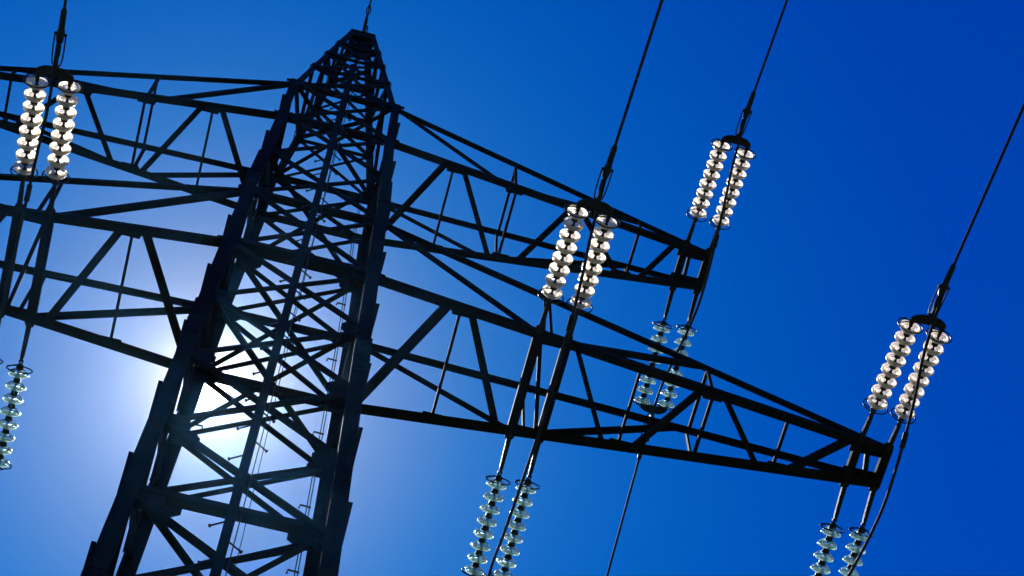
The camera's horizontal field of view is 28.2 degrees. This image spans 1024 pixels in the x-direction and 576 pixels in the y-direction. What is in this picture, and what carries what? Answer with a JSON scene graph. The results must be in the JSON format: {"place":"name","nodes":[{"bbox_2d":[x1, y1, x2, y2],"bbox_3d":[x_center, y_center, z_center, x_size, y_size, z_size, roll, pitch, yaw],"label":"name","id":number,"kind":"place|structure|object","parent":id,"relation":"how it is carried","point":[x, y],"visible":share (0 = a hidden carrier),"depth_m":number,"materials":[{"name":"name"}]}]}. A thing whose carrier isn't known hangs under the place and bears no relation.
{"place":"outdoors","nodes":[
{"label":"outdoors","id":0,"kind":"place"},
{"bbox_2d":[0,0,1023,575],"label":"sky","id":1,"kind":"structure","parent":0,"point":[877,131],"materials":[{"name":"blue"}]},
{"label":"ground","id":2,"kind":"structure","parent":0,"visible":0},
{"bbox_2d":[0,28,893,575],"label":"lattice tower","id":3,"kind":"structure","parent":2,"relation":"on","point":[140,502],"depth_m":24.62,"materials":[{"name":"metal"}]},
{"bbox_2d":[0,321,32,469],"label":"insulator string","id":4,"kind":"object","parent":3,"relation":"attached to","point":[15,386],"visible":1,"depth_m":24.27,"materials":[{"name":"glass"}]},
{"bbox_2d":[10,73,50,211],"bbox_3d":[-5.507,-1.617,23.199,0.320,0.319,1.910,14,-58,-5],"label":"insulator string","id":5,"kind":"object","parent":3,"relation":"attached to","point":[31,117],"visible":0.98,"depth_m":23.06,"materials":[{"name":"glass"}]},
{"bbox_2d":[35,8,73,84],"bbox_3d":[-4.996,-2.687,22.498,0.430,0.091,0.893,14,-58,-5],"label":"yoke clamp","id":6,"kind":"object","parent":5,"relation":"attached to","point":[63,74],"visible":1,"depth_m":22.61,"materials":[{"name":"metal"}]},
{"bbox_2d":[0,37,60,324],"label":"jumper cable","id":7,"kind":"object","parent":6,"relation":"attached to","point":[27,193],"visible":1,"depth_m":22.63,"materials":[{"name":"metal"}]},
{"bbox_2d":[42,79,83,216],"bbox_3d":[-5.150,-1.565,23.221,0.320,0.319,1.910,14,-58,-5],"label":"insulator string","id":8,"kind":"object","parent":3,"relation":"attached to","point":[67,99],"visible":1,"depth_m":23.09,"materials":[{"name":"glass"}]},
{"bbox_2d":[235,58,359,565],"bbox_3d":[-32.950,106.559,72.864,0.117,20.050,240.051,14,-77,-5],"label":"ladder","id":9,"kind":"object","parent":3,"relation":"attached to","point":[295,315],"visible":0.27,"depth_m":38.14,"materials":[{"name":"metal"}]},
{"bbox_2d":[362,0,371,31],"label":"earth wire","id":10,"kind":"object","parent":3,"relation":"attached to","point":[365,26],"visible":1,"depth_m":36.42,"materials":[{"name":"metal"}]},
{"bbox_2d":[461,434,511,575],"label":"insulator string","id":11,"kind":"object","parent":3,"relation":"attached to","point":[487,520],"visible":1,"depth_m":24.84,"materials":[{"name":"glass"}]},
{"bbox_2d":[491,438,541,575],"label":"insulator string","id":12,"kind":"object","parent":3,"relation":"attached to","point":[510,549],"visible":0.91,"depth_m":24.85,"materials":[{"name":"glass"}]},
{"bbox_2d":[536,202,590,333],"bbox_3d":[0.541,-0.191,23.767,0.320,0.319,1.910,14,-58,-5],"label":"insulator string","id":13,"kind":"object","parent":3,"relation":"attached to","point":[566,246],"visible":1,"depth_m":23.64,"materials":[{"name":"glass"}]},
{"bbox_2d":[576,145,616,216],"bbox_3d":[1.044,-1.230,23.078,0.430,0.091,0.893,14,-58,-5],"label":"yoke clamp","id":14,"kind":"object","parent":13,"relation":"attached to","point":[606,208],"visible":1,"depth_m":23.18,"materials":[{"name":"metal"}]},
{"bbox_2d":[487,172,607,575],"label":"jumper cable","id":15,"kind":"object","parent":14,"relation":"hanging from","point":[570,323],"visible":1,"depth_m":23.31,"materials":[{"name":"metal"}]},
{"bbox_2d":[614,0,663,146],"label":"conductor cable","id":16,"kind":"object","parent":14,"relation":"attached to","point":[638,72],"visible":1,"depth_m":22.33,"materials":[{"name":"metal"}]},
{"bbox_2d":[566,213,620,342],"bbox_3d":[0.881,-0.076,23.812,0.320,0.319,1.910,14,-58,-5],"label":"insulator string","id":17,"kind":"object","parent":3,"relation":"attached to","point":[603,234],"visible":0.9,"depth_m":23.65,"materials":[{"name":"ceramic"}]},
{"bbox_2d":[633,286,674,406],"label":"insulator string","id":18,"kind":"object","parent":3,"relation":"attached to","point":[661,328],"visible":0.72,"depth_m":30.08,"materials":[{"name":"glass"}]},
{"bbox_2d":[637,403,667,459],"bbox_3d":[2.002,2.134,30.352,0.427,0.091,0.893,14,-81,-5],"label":"yoke clamp","id":19,"kind":"object","parent":18,"relation":"attached to","point":[658,410],"visible":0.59,"depth_m":30.29,"materials":[{"name":"metal"}]},
{"bbox_2d":[606,460,639,575],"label":"conductor cable","id":20,"kind":"object","parent":19,"relation":"attached to","point":[623,516],"visible":1,"depth_m":30.56,"materials":[{"name":"metal"}]},
{"bbox_2d":[657,290,699,409],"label":"insulator string","id":21,"kind":"object","parent":3,"relation":"attached to","point":[669,393],"visible":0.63,"depth_m":30.11,"materials":[{"name":"glass"}]},
{"bbox_2d":[684,138,732,246],"bbox_3d":[2.757,-1.330,29.277,0.320,0.319,1.910,14,-58,-5],"label":"insulator string","id":22,"kind":"object","parent":3,"relation":"attached to","point":[711,174],"visible":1,"depth_m":29.16,"materials":[{"name":"glass"}]},
{"bbox_2d":[720,91,755,149],"bbox_3d":[3.258,-2.368,28.588,0.427,0.091,0.893,14,-58,-5],"label":"yoke clamp","id":23,"kind":"object","parent":22,"relation":"attached to","point":[744,142],"visible":1,"depth_m":28.70,"materials":[{"name":"metal"}]},
{"bbox_2d":[648,113,747,424],"bbox_3d":[2.642,0.045,29.064,0.090,0.806,5.216,14,-69,-5],"label":"jumper cable","id":24,"kind":"object","parent":23,"relation":"hanging from","point":[715,241],"visible":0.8,"depth_m":28.69,"materials":[{"name":"metal"}]},
{"bbox_2d":[753,0,787,91],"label":"conductor cable","id":25,"kind":"object","parent":23,"relation":"attached to","point":[770,45],"visible":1,"depth_m":27.96,"materials":[{"name":"metal"}]},
{"bbox_2d":[707,147,755,254],"bbox_3d":[3.093,-1.214,29.323,0.320,0.319,1.910,14,-58,-5],"label":"insulator string","id":26,"kind":"object","parent":3,"relation":"attached to","point":[741,164],"visible":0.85,"depth_m":29.17,"materials":[{"name":"glass"}]},
{"bbox_2d":[810,482,847,575],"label":"insulator string","id":27,"kind":"object","parent":3,"relation":"attached to","point":[824,555],"visible":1,"depth_m":25.03,"materials":[{"name":"glass"}]},
{"bbox_2d":[839,486,876,575],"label":"insulator string","id":28,"kind":"object","parent":3,"relation":"attached to","point":[859,535],"visible":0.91,"depth_m":25.05,"materials":[{"name":"glass"}]},
{"bbox_2d":[858,317,923,441],"bbox_3d":[4.449,1.134,24.292,0.320,0.319,1.910,14,-58,-5],"label":"insulator string","id":29,"kind":"object","parent":3,"relation":"attached to","point":[896,360],"visible":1,"depth_m":24.16,"materials":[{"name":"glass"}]},
{"bbox_2d":[886,327,951,450],"bbox_3d":[4.789,1.249,24.337,0.320,0.319,1.910,14,-58,-5],"label":"insulator string","id":30,"kind":"object","parent":3,"relation":"attached to","point":[939,338],"visible":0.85,"depth_m":24.22,"materials":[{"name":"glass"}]},
{"bbox_2d":[909,264,955,331],"bbox_3d":[4.952,0.096,23.602,0.431,0.091,0.893,14,-58,-5],"label":"yoke clamp","id":31,"kind":"object","parent":30,"relation":"attached to","point":[928,319],"visible":1,"depth_m":23.68,"materials":[{"name":"metal"}]},
{"bbox_2d":[847,290,944,575],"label":"jumper cable","id":32,"kind":"object","parent":31,"relation":"hanging from","point":[904,440],"visible":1,"depth_m":23.73,"materials":[{"name":"metal"}]},
{"bbox_2d":[953,103,1023,265],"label":"conductor cable","id":33,"kind":"object","parent":31,"relation":"attached to","point":[989,184],"visible":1,"depth_m":22.77,"materials":[{"name":"metal"}]}
]}

